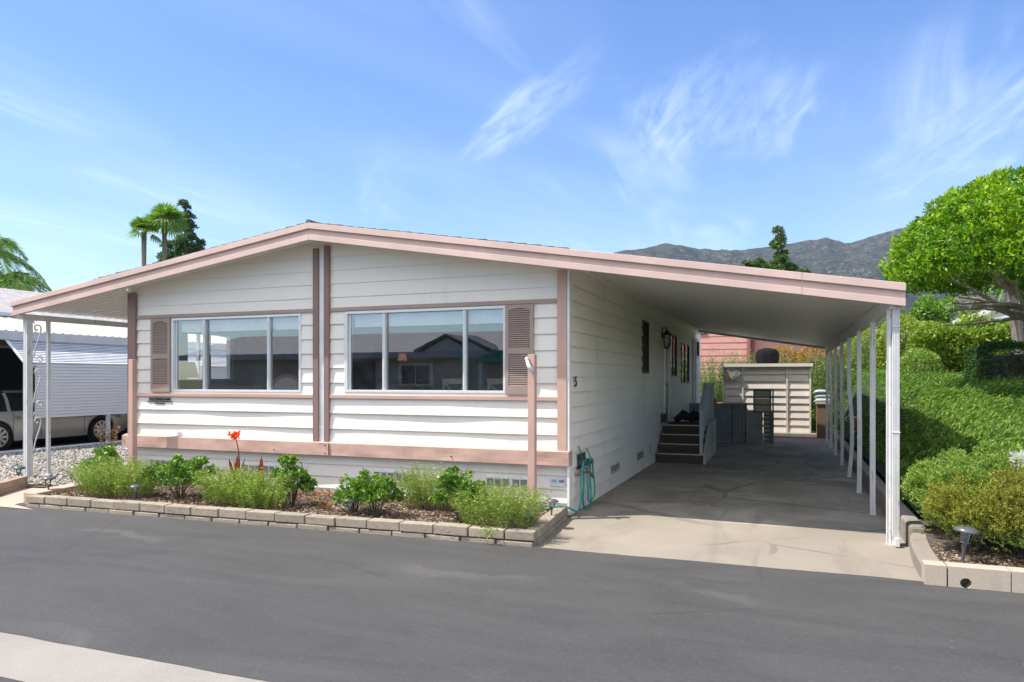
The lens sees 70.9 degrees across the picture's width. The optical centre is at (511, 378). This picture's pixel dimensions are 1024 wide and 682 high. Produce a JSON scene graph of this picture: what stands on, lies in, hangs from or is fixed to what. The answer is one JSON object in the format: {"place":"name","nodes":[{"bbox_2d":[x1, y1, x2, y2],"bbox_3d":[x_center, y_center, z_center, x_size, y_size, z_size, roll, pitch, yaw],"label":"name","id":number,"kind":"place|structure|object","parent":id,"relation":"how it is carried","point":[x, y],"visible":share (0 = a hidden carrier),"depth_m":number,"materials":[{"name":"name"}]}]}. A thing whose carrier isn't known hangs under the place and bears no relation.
{"place":"outdoors","nodes":[
{"label":"outdoors","id":0,"kind":"place"},
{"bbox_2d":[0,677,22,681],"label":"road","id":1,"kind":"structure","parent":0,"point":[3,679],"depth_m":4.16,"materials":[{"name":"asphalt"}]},
{"bbox_2d":[0,632,268,681],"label":"gutter strip","id":2,"kind":"object","parent":1,"relation":"on","point":[26,658],"depth_m":4.34,"materials":[{"name":"concrete"}]},
{"bbox_2d":[0,487,46,509],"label":"walkway","id":3,"kind":"structure","parent":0,"point":[11,499],"depth_m":10.39,"materials":[{"name":"beige concrete"}]},
{"bbox_2d":[3,431,126,450],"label":"neighbor driveway","id":4,"kind":"structure","parent":0,"point":[40,443],"depth_m":19.54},
{"bbox_2d":[0,440,121,452],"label":"kerb","id":5,"kind":"structure","parent":4,"relation":"on","point":[53,447],"depth_m":17.77,"materials":[{"name":"white paint"}]},
{"bbox_2d":[0,390,126,450],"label":"parked car","id":6,"kind":"object","parent":4,"relation":"on","point":[11,415],"visible":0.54,"depth_m":18.46,"materials":[{"name":"beige paint"}]},
{"bbox_2d":[0,317,225,441],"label":"neighbor carport","id":7,"kind":"object","parent":4,"relation":"on","point":[97,385],"visible":0.48,"depth_m":18.58,"materials":[{"name":"white paint"}]},
{"bbox_2d":[12,404,996,520],"bbox_3d":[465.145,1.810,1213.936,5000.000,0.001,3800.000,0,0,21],"label":"ground","id":8,"kind":"structure","parent":0,"point":[911,509],"depth_m":12.48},
{"bbox_2d":[0,233,47,285],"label":"feather palm","id":9,"kind":"object","parent":8,"relation":"on","point":[6,255],"visible":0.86,"depth_m":31.78,"materials":[{"name":"green plant"}]},
{"bbox_2d":[0,268,52,292],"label":"feather palm","id":10,"kind":"object","parent":8,"relation":"on","point":[22,281],"visible":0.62,"depth_m":30.89,"materials":[{"name":"green plant"}]},
{"bbox_2d":[27,484,53,486],"bbox_3d":[-6.553,1.720,20.181,6.520,0.001,27.000,0,0,21],"label":"gravel base","id":11,"kind":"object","parent":8,"relation":"on","point":[40,485],"depth_m":11.42,"materials":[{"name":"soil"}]},
{"bbox_2d":[0,476,27,495],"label":"block edging","id":12,"kind":"object","parent":11,"relation":"on","point":[10,485],"visible":0.88,"depth_m":11.08,"materials":[{"name":"concrete"}]},
{"bbox_2d":[0,442,127,485],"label":"gravel","id":13,"kind":"structure","parent":8,"relation":"on","point":[63,457],"depth_m":14.41,"materials":[{"name":"gravel"}]},
{"bbox_2d":[96,425,120,458],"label":"dry plant","id":14,"kind":"object","parent":13,"relation":"on","point":[110,441],"visible":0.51,"depth_m":11.71,"materials":[{"name":"brown plant"}]},
{"bbox_2d":[0,288,225,438],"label":"neighbor home","id":15,"kind":"object","parent":8,"relation":"on","point":[11,370],"visible":0.04,"depth_m":20.73,"materials":[{"name":"grey"}]},
{"bbox_2d":[0,345,40,389],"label":"wall","id":16,"kind":"structure","parent":15,"relation":"in","point":[11,367],"depth_m":20.51,"materials":[{"name":"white paint"}]},
{"bbox_2d":[126,215,164,265],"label":"fan palm","id":17,"kind":"object","parent":8,"relation":"on","point":[143,224],"visible":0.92,"depth_m":48.76,"materials":[{"name":"green plant"}]},
{"bbox_2d":[144,202,190,260],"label":"fan palm","id":18,"kind":"object","parent":8,"relation":"on","point":[164,215],"visible":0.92,"depth_m":49.59,"materials":[{"name":"green plant"}]},
{"bbox_2d":[155,199,205,261],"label":"conifer","id":19,"kind":"object","parent":8,"relation":"on","point":[188,246],"visible":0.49,"depth_m":61.81,"materials":[{"name":"green plant"}]},
{"bbox_2d":[24,482,567,546],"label":"planter curb","id":20,"kind":"structure","parent":8,"relation":"on","point":[544,528],"depth_m":8.40,"materials":[{"name":"beige concrete"}]},
{"bbox_2d":[41,476,55,488],"bbox_3d":[-6.649,1.573,10.312,0.185,0.339,0.185,1,0,21],"label":"path lamp","id":21,"kind":"object","parent":20,"relation":"on","point":[50,478],"visible":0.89,"depth_m":10.29,"materials":[{"name":"grey metal"}]},
{"bbox_2d":[45,481,552,528],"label":"mulch","id":22,"kind":"object","parent":20,"relation":"in","point":[314,506],"visible":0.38,"depth_m":9.20,"materials":[{"name":"soil"}]},
{"bbox_2d":[80,444,122,471],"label":"rose bush","id":23,"kind":"object","parent":22,"relation":"on","point":[109,450],"visible":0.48,"depth_m":11.09,"materials":[{"name":"green plant"}]},
{"bbox_2d":[63,453,165,499],"bbox_3d":[-5.512,1.357,10.041,1.788,0.629,0.952,0,0,21],"label":"feathery plant","id":24,"kind":"object","parent":22,"relation":"on","point":[100,481],"visible":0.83,"depth_m":9.85,"materials":[{"name":"green plant"}]},
{"bbox_2d":[128,359,136,481],"bbox_3d":[-5.945,0.698,11.273,0.090,1.985,0.090,0,0,21],"label":"garden post","id":25,"kind":"object","parent":22,"relation":"on","point":[132,408],"visible":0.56,"depth_m":11.24,"materials":[{"name":"pink paint"}]},
{"bbox_2d":[139,453,216,498],"bbox_3d":[-4.536,1.360,9.817,1.129,0.645,0.815,0,0,21],"label":"rose bush","id":26,"kind":"object","parent":22,"relation":"on","point":[175,469],"visible":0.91,"depth_m":9.66,"materials":[{"name":"green plant"}]},
{"bbox_2d":[189,464,274,507],"bbox_3d":[-3.625,1.392,9.304,1.258,0.559,0.804,0,0,21],"label":"feathery plant","id":27,"kind":"object","parent":22,"relation":"on","point":[211,486],"visible":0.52,"depth_m":9.23,"materials":[{"name":"green plant"}]},
{"bbox_2d":[227,430,245,476],"bbox_3d":[-3.988,1.197,10.357,0.336,0.907,0.177,0,0,47],"label":"canna","id":28,"kind":"object","parent":22,"relation":"on","point":[233,436],"visible":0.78,"depth_m":10.34,"materials":[{"name":"red plant"}]},
{"bbox_2d":[216,469,299,509],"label":"feathery plant","id":29,"kind":"object","parent":22,"relation":"on","point":[276,493],"visible":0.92,"depth_m":8.96,"materials":[{"name":"green plant"}]},
{"bbox_2d":[270,454,317,504],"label":"rose bush","id":30,"kind":"object","parent":22,"relation":"on","point":[308,482],"visible":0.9,"depth_m":9.14,"materials":[{"name":"green plant"}]},
{"bbox_2d":[343,497,356,515],"bbox_3d":[-1.893,1.544,8.382,0.167,0.307,0.167,2,1,21],"label":"path lamp","id":31,"kind":"object","parent":22,"relation":"on","point":[350,507],"visible":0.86,"depth_m":8.36,"materials":[{"name":"grey metal"}]},
{"bbox_2d":[332,474,378,513],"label":"rose bush","id":32,"kind":"object","parent":22,"relation":"on","point":[338,493],"visible":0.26,"depth_m":8.71,"materials":[{"name":"green plant"}]},
{"bbox_2d":[341,468,405,517],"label":"rose bush","id":33,"kind":"object","parent":22,"relation":"on","point":[381,487],"visible":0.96,"depth_m":8.42,"materials":[{"name":"green plant"}]},
{"bbox_2d":[393,461,461,511],"bbox_3d":[-1.063,1.346,9.030,1.028,0.650,0.656,0,0,21],"label":"feathery plant","id":34,"kind":"object","parent":22,"relation":"on","point":[419,487],"visible":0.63,"depth_m":8.96,"materials":[{"name":"green plant"}]},
{"bbox_2d":[294,490,567,512],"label":"edging tiles","id":35,"kind":"object","parent":22,"relation":"on","point":[318,492],"visible":0.1,"depth_m":10.13,"materials":[{"name":"ceramic"}]},
{"bbox_2d":[428,465,486,521],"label":"rose bush","id":36,"kind":"object","parent":22,"relation":"on","point":[448,479],"visible":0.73,"depth_m":8.17,"materials":[{"name":"green plant"}]},
{"bbox_2d":[447,478,552,528],"bbox_3d":[-0.164,1.373,7.911,1.238,0.596,0.809,0,0,21],"label":"feathery plant","id":37,"kind":"object","parent":22,"relation":"on","point":[498,512],"visible":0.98,"depth_m":7.75,"materials":[{"name":"green plant"}]},
{"bbox_2d":[525,354,536,507],"bbox_3d":[0.225,0.698,8.871,0.118,1.985,0.162,0,0,21],"label":"garden post","id":38,"kind":"object","parent":22,"relation":"on","point":[531,361],"visible":0.83,"depth_m":8.86,"materials":[{"name":"pink paint"}]},
{"bbox_2d":[546,499,558,514],"bbox_3d":[0.460,1.536,8.342,0.150,0.274,0.150,3,-2,21],"label":"path lamp","id":39,"kind":"object","parent":22,"relation":"on","point":[554,501],"visible":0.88,"depth_m":8.32,"materials":[{"name":"grey metal"}]},
{"bbox_2d":[478,527,498,537],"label":"trailing sprig","id":40,"kind":"object","parent":20,"relation":"hanging from","point":[496,530],"visible":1,"depth_m":7.54,"materials":[{"name":"green plant"}]},
{"bbox_2d":[10,219,905,515],"bbox_3d":[0.525,-0.212,16.881,13.360,3.985,15.338,0,0,21],"label":"mobile home","id":41,"kind":"object","parent":8,"relation":"on","point":[336,319],"visible":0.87,"depth_m":10.40,"materials":[{"name":"white"}]},
{"bbox_2d":[16,288,200,476],"bbox_3d":[-4.923,0.117,18.271,2.130,3.167,13.860,0,0,21],"label":"side awning","id":42,"kind":"object","parent":41,"relation":"attached to","point":[111,305],"visible":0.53,"depth_m":12.43,"materials":[{"name":"metal"}]},
{"bbox_2d":[188,332,231,380],"bbox_3d":[-5.627,-0.395,13.304,0.090,0.890,1.120,0,0,21],"label":"left window","id":43,"kind":"structure","parent":41,"relation":"in","point":[228,336],"depth_m":13.68,"materials":[{"name":"plastic"}]},
{"bbox_2d":[180,384,266,389],"bbox_3d":[-4.729,0.505,12.253,1.900,0.800,0.800,0,0,21],"label":"sofa","id":44,"kind":"object","parent":41,"relation":"on","point":[238,387],"visible":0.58,"depth_m":11.79,"materials":[{"name":"fabric"}]},
{"bbox_2d":[171,314,301,392],"bbox_3d":[-4.232,-0.370,11.077,2.490,1.160,0.180,0,0,21],"label":"window","id":45,"kind":"structure","parent":41,"relation":"in","point":[287,321],"depth_m":11.14,"materials":[{"name":"white glass"}]},
{"bbox_2d":[273,374,298,389],"bbox_3d":[-3.622,0.465,12.124,0.727,1.080,0.650,0,0,21],"label":"armchair","id":46,"kind":"object","parent":41,"relation":"in","point":[286,382],"visible":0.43,"depth_m":11.87,"materials":[{"name":"fabric"}]},
{"bbox_2d":[378,380,430,389],"bbox_3d":[-1.865,0.520,12.460,0.800,0.970,0.465,0,0,21],"label":"dining table","id":47,"kind":"object","parent":41,"relation":"in","point":[409,384],"visible":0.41,"depth_m":12.24,"materials":[{"name":"brown wood"}]},
{"bbox_2d":[397,353,407,379],"bbox_3d":[-1.889,-0.196,12.397,0.180,0.460,0.175,0,0,21],"label":"table lamp","id":48,"kind":"object","parent":47,"relation":"on","point":[402,357],"visible":0.93,"depth_m":12.35,"materials":[{"name":"brown metal"}]},
{"bbox_2d":[344,306,504,393],"bbox_3d":[-1.211,-0.375,9.920,2.480,1.150,0.180,0,0,21],"label":"window","id":49,"kind":"structure","parent":41,"relation":"in","point":[483,314],"depth_m":9.97,"materials":[{"name":"white glass"}]},
{"bbox_2d":[442,379,462,389],"bbox_3d":[-0.764,0.505,10.723,0.420,1.000,0.420,0,0,21],"label":"dining chair","id":50,"kind":"object","parent":41,"relation":"in","point":[445,382],"visible":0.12,"depth_m":10.56,"materials":[{"name":"brown wood"}]},
{"bbox_2d":[488,379,502,390],"bbox_3d":[-0.092,0.505,10.519,0.420,1.000,0.420,0,0,21],"label":"dining chair","id":51,"kind":"object","parent":41,"relation":"in","point":[494,381],"visible":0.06,"depth_m":10.37,"materials":[{"name":"brown wood"}]},
{"bbox_2d":[540,446,595,512],"bbox_3d":[0.789,1.310,9.271,0.355,0.845,1.285,0,0,40],"label":"garden hose","id":52,"kind":"object","parent":41,"relation":"attached to","point":[583,461],"visible":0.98,"depth_m":9.45,"materials":[{"name":"rubber"}]},
{"bbox_2d":[642,320,648,373],"bbox_3d":[2.566,-0.600,13.956,0.085,1.020,0.620,0,0,21],"label":"side window","id":53,"kind":"structure","parent":41,"relation":"in","point":[645,324],"depth_m":13.93,"materials":[{"name":"black glass"}]},
{"bbox_2d":[661,327,671,348],"bbox_3d":[3.399,-0.886,15.779,0.224,0.492,0.220,0,0,21],"label":"wall lantern","id":54,"kind":"object","parent":41,"relation":"attached to","point":[666,332],"depth_m":15.75,"materials":[{"name":"black metal"}]},
{"bbox_2d":[663,335,670,423],"bbox_3d":[3.529,0.010,16.403,0.111,2.000,0.800,0,0,21],"label":"door","id":55,"kind":"structure","parent":41,"relation":"in","point":[667,352],"depth_m":16.62,"materials":[{"name":"metal"}]},
{"bbox_2d":[670,334,676,376],"bbox_3d":[3.872,-0.545,17.364,0.085,1.010,1.000,0,0,21],"label":"side window","id":56,"kind":"structure","parent":41,"relation":"in","point":[673,337],"depth_m":17.34,"materials":[{"name":"black glass"}]},
{"bbox_2d":[681,342,688,382],"bbox_3d":[4.641,-0.400,19.372,0.085,1.060,1.500,0,0,21],"label":"side window","id":57,"kind":"structure","parent":41,"relation":"in","point":[684,347],"depth_m":19.32,"materials":[{"name":"black glass"}]},
{"bbox_2d":[740,225,811,272],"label":"pine tree","id":58,"kind":"object","parent":8,"relation":"on","point":[781,257],"visible":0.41,"depth_m":69.49,"materials":[{"name":"green plant"}]},
{"bbox_2d":[854,307,982,353],"bbox_3d":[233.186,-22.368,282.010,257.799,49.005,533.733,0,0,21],"label":"hedge","id":59,"kind":"object","parent":8,"relation":"on","point":[953,316],"visible":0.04,"depth_m":334.50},
{"bbox_2d":[0,503,1023,681],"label":"road","id":60,"kind":"structure","parent":0,"point":[272,603],"depth_m":5.40,"materials":[{"name":"asphalt"}]},
{"bbox_2d":[910,533,1023,592],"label":"planter wall","id":61,"kind":"structure","parent":60,"relation":"on","point":[931,568],"depth_m":6.02,"materials":[{"name":"concrete"}]},
{"bbox_2d":[919,519,1023,567],"bbox_3d":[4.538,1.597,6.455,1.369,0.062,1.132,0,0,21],"label":"mulch","id":62,"kind":"object","parent":61,"relation":"in","point":[942,558],"visible":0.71,"depth_m":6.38,"materials":[{"name":"wood"}]},
{"bbox_2d":[898,439,1023,540],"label":"heath bush","id":63,"kind":"object","parent":62,"relation":"on","point":[920,478],"visible":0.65,"depth_m":6.95,"materials":[{"name":"green plant"}]},
{"bbox_2d":[953,525,980,562],"bbox_3d":[3.935,1.477,6.256,0.211,0.388,0.211,7,3,21],"label":"path lamp","id":64,"kind":"object","parent":62,"relation":"on","point":[972,531],"visible":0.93,"depth_m":6.23,"materials":[{"name":"grey metal"}]},
{"bbox_2d":[920,483,1021,550],"bbox_3d":[4.283,1.290,6.696,0.900,0.684,0.912,0,0,21],"label":"heath bush","id":65,"kind":"object","parent":62,"relation":"on","point":[971,544],"visible":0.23,"depth_m":6.60,"materials":[{"name":"green plant"}]},
{"bbox_2d":[920,462,1023,556],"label":"heath bush","id":66,"kind":"object","parent":62,"relation":"on","point":[1004,507],"visible":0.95,"depth_m":6.33,"materials":[{"name":"green plant"}]},
{"bbox_2d":[989,508,1023,552],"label":"heath bush","id":67,"kind":"object","parent":62,"relation":"on","point":[1013,539],"visible":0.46,"depth_m":6.23,"materials":[{"name":"green plant"}]},
{"bbox_2d":[1006,450,1023,469],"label":"agapanthus","id":68,"kind":"object","parent":62,"relation":"on","point":[1017,454],"visible":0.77,"depth_m":6.69,"materials":[{"name":"white plant"}]},
{"bbox_2d":[0,0,1023,291],"label":"sky","id":69,"kind":"structure","parent":0,"point":[607,126],"materials":[{"name":"blue"}]},
{"bbox_2d":[533,513,921,580],"bbox_3d":[2.237,1.774,7.683,3.920,0.051,2.150,0,0,21],"label":"driveway apron","id":70,"kind":"object","parent":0,"point":[842,552],"visible":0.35,"depth_m":7.56,"materials":[{"name":"concrete"}]},
{"bbox_2d":[578,436,885,533],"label":"carport slab","id":71,"kind":"structure","parent":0,"point":[808,483],"depth_m":11.10,"materials":[{"name":"concrete"}]},
{"bbox_2d":[656,382,715,464],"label":"entry steps","id":72,"kind":"structure","parent":71,"relation":"on","point":[690,442],"depth_m":15.25,"materials":[{"name":"brown wood"}]},
{"bbox_2d":[673,409,698,421],"bbox_3d":[4.155,0.864,16.660,0.851,0.286,0.560,0,0,21],"label":"dark bundle","id":73,"kind":"object","parent":72,"relation":"on","point":[692,415],"visible":0.79,"depth_m":16.56,"materials":[{"name":"fabric"}]},
{"bbox_2d":[689,403,746,442],"bbox_3d":[5.659,1.210,19.785,1.530,1.080,0.080,0,0,21],"label":"board fence","id":74,"kind":"object","parent":71,"relation":"on","point":[736,422],"visible":0.69,"depth_m":19.64,"materials":[{"name":"grey wood"}]},
{"bbox_2d":[592,272,902,546],"bbox_3d":[4.797,0.126,14.525,3.685,3.243,13.900,0,0,21],"label":"carport","id":75,"kind":"object","parent":71,"relation":"on","point":[829,325],"visible":0.97,"depth_m":10.95,"materials":[{"name":"metal"}]},
{"bbox_2d":[747,389,773,443],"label":"garden gate","id":76,"kind":"structure","parent":71,"relation":"on","point":[761,406],"depth_m":19.27,"materials":[{"name":"metal"}]},
{"bbox_2d":[719,363,816,436],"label":"garden shed","id":77,"kind":"structure","parent":71,"relation":"on","point":[789,384],"depth_m":21.98,"materials":[{"name":"wood"}]},
{"bbox_2d":[722,370,740,380],"bbox_3d":[6.836,-0.082,22.397,0.559,0.331,0.040,0,0,21],"label":"wall ornament","id":78,"kind":"object","parent":77,"relation":"attached to","point":[730,375],"depth_m":22.38,"materials":[{"name":"tile"}]},
{"bbox_2d":[829,428,926,547],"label":"retaining wall","id":79,"kind":"structure","parent":71,"relation":"on","point":[910,523],"depth_m":9.58,"materials":[{"name":"concrete"}]},
{"bbox_2d":[755,348,779,363],"bbox_3d":[8.066,-0.700,22.728,0.736,0.500,0.728,0,0,21],"label":"covered barbecue","id":80,"kind":"object","parent":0,"point":[767,356],"visible":0.9,"depth_m":22.44,"materials":[{"name":"black fabric"}]},
{"bbox_2d":[774,433,847,440],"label":"gravel ground","id":81,"kind":"structure","parent":0,"point":[845,439],"depth_m":21.24,"materials":[{"name":"gravel"}]},
{"bbox_2d":[615,216,1021,311],"bbox_3d":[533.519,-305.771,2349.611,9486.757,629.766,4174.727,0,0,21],"label":"mountains","id":82,"kind":"structure","parent":0,"point":[862,258],"depth_m":2308.14,"materials":[{"name":"stone"}]},
{"bbox_2d":[815,402,829,437],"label":"brick pier","id":83,"kind":"structure","parent":0,"point":[820,419],"depth_m":21.05,"materials":[{"name":"brick"}]},
{"bbox_2d":[832,379,1012,513],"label":"hillside","id":84,"kind":"structure","parent":0,"point":[880,469],"depth_m":13.85,"materials":[{"name":"plant"}]},
{"bbox_2d":[796,347,839,398],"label":"orange shrub","id":85,"kind":"object","parent":84,"relation":"on","point":[800,356],"visible":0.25,"depth_m":25.09,"materials":[{"name":"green plant"}]},
{"bbox_2d":[811,369,856,430],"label":"shrub","id":86,"kind":"object","parent":84,"relation":"on","point":[813,417],"visible":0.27,"depth_m":22.57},
{"bbox_2d":[813,346,869,397],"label":"rosemary shrub","id":87,"kind":"object","parent":84,"relation":"on","point":[824,369],"visible":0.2,"depth_m":23.27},
{"bbox_2d":[839,327,878,389],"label":"leafy shrub","id":88,"kind":"object","parent":84,"relation":"on","point":[864,335],"visible":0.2,"depth_m":22.88,"materials":[{"name":"green plant"}]},
{"bbox_2d":[845,337,885,378],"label":"rosemary shrub","id":89,"kind":"object","parent":84,"relation":"on","point":[864,365],"visible":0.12,"depth_m":22.01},
{"bbox_2d":[869,313,938,378],"bbox_3d":[11.227,-0.748,20.607,1.821,2.249,2.150,0,0,21],"label":"leafy shrub","id":90,"kind":"object","parent":84,"relation":"on","point":[907,323],"visible":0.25,"depth_m":20.19,"materials":[{"name":"green plant"}]},
{"bbox_2d":[900,347,945,375],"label":"leafy shrub","id":91,"kind":"object","parent":84,"relation":"on","point":[909,355],"visible":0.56,"depth_m":17.30,"materials":[{"name":"green plant"}]},
{"bbox_2d":[908,294,952,343],"bbox_3d":[15.497,-1.412,26.731,1.523,3.427,2.080,0,0,21],"label":"round tree","id":92,"kind":"object","parent":84,"relation":"on","point":[927,307],"visible":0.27,"depth_m":26.20,"materials":[{"name":"green plant"}]},
{"bbox_2d":[838,365,1023,533],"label":"juniper groundcover","id":93,"kind":"object","parent":84,"relation":"on","point":[979,409],"visible":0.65,"depth_m":10.18,"materials":[{"name":"plant"}]},
{"bbox_2d":[877,165,1023,325],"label":"umbrella tree","id":94,"kind":"object","parent":84,"relation":"on","point":[925,253],"visible":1,"depth_m":10.69,"materials":[{"name":"green plant"}]},
{"bbox_2d":[904,320,1010,374],"bbox_3d":[11.392,-0.643,18.110,2.606,1.688,2.299,0,0,21],"label":"light hedge","id":95,"kind":"object","parent":84,"relation":"on","point":[926,335],"visible":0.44,"depth_m":17.60,"materials":[{"name":"green plant"}]},
{"bbox_2d":[946,310,1008,343],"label":"light hedge","id":96,"kind":"object","parent":84,"relation":"on","point":[967,318],"visible":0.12,"depth_m":18.39,"materials":[{"name":"green plant"}]},
{"bbox_2d":[951,300,1022,323],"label":"grey house","id":97,"kind":"structure","parent":84,"relation":"on","point":[1000,315],"depth_m":26.86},
{"bbox_2d":[962,339,1023,381],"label":"clipped hedge","id":98,"kind":"object","parent":84,"relation":"on","point":[990,363],"visible":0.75,"depth_m":13.01,"materials":[{"name":"green plant"}]},
{"bbox_2d":[978,264,1023,353],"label":"strap leaf palm","id":99,"kind":"object","parent":84,"relation":"on","point":[1017,330],"visible":0.06,"depth_m":15.96,"materials":[{"name":"plant"}]},
{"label":"hillside","id":100,"kind":"structure","parent":0,"visible":0},
{"bbox_2d":[700,364,722,400],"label":"rosemary shrub","id":101,"kind":"object","parent":100,"relation":"on","point":[704,380],"visible":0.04,"depth_m":24.39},
{"bbox_2d":[700,347,744,401],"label":"rosemary shrub","id":102,"kind":"object","parent":100,"relation":"on","point":[713,378],"visible":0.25,"depth_m":24.76,"materials":[{"name":"plant"}]},
{"bbox_2d":[710,349,754,396],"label":"rosemary shrub","id":103,"kind":"object","parent":100,"relation":"on","point":[731,363],"visible":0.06,"depth_m":24.84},
{"bbox_2d":[737,345,793,363],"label":"rosemary shrub","id":104,"kind":"object","parent":100,"relation":"on","point":[755,360],"visible":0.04,"depth_m":24.41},
{"bbox_2d":[700,333,839,380],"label":"pink house","id":105,"kind":"structure","parent":100,"relation":"on","point":[722,345],"depth_m":35.56,"materials":[{"name":"paint"}]},
{"bbox_2d":[773,344,797,362],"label":"orange shrub","id":106,"kind":"object","parent":100,"relation":"on","point":[793,354],"visible":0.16,"depth_m":26.26,"materials":[{"name":"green plant"}]},
{"bbox_2d":[788,350,837,409],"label":"rosemary shrub","id":107,"kind":"object","parent":100,"relation":"on","point":[820,384],"visible":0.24,"depth_m":23.77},
{"bbox_3d":[-5.450,0.668,12.048,0.520,0.673,0.520,0,0,21],"label":"side table","id":108,"kind":"object","parent":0,"visible":0},
{"bbox_2d":[180,362,198,388],"bbox_3d":[-5.450,0.030,12.048,0.380,0.600,0.380,0,0,21],"label":"table lamp","id":109,"kind":"object","parent":108,"relation":"on","point":[188,370],"visible":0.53,"depth_m":11.93,"materials":[{"name":"white fabric"}]},
{"bbox_3d":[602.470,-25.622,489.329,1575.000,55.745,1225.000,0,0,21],"label":"foothill","id":110,"kind":"structure","parent":0,"visible":0},
{"bbox_2d":[940,296,962,313],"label":"fan palm","id":111,"kind":"object","parent":110,"relation":"on","point":[947,300],"visible":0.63,"depth_m":119.55,"materials":[{"name":"green plant"}]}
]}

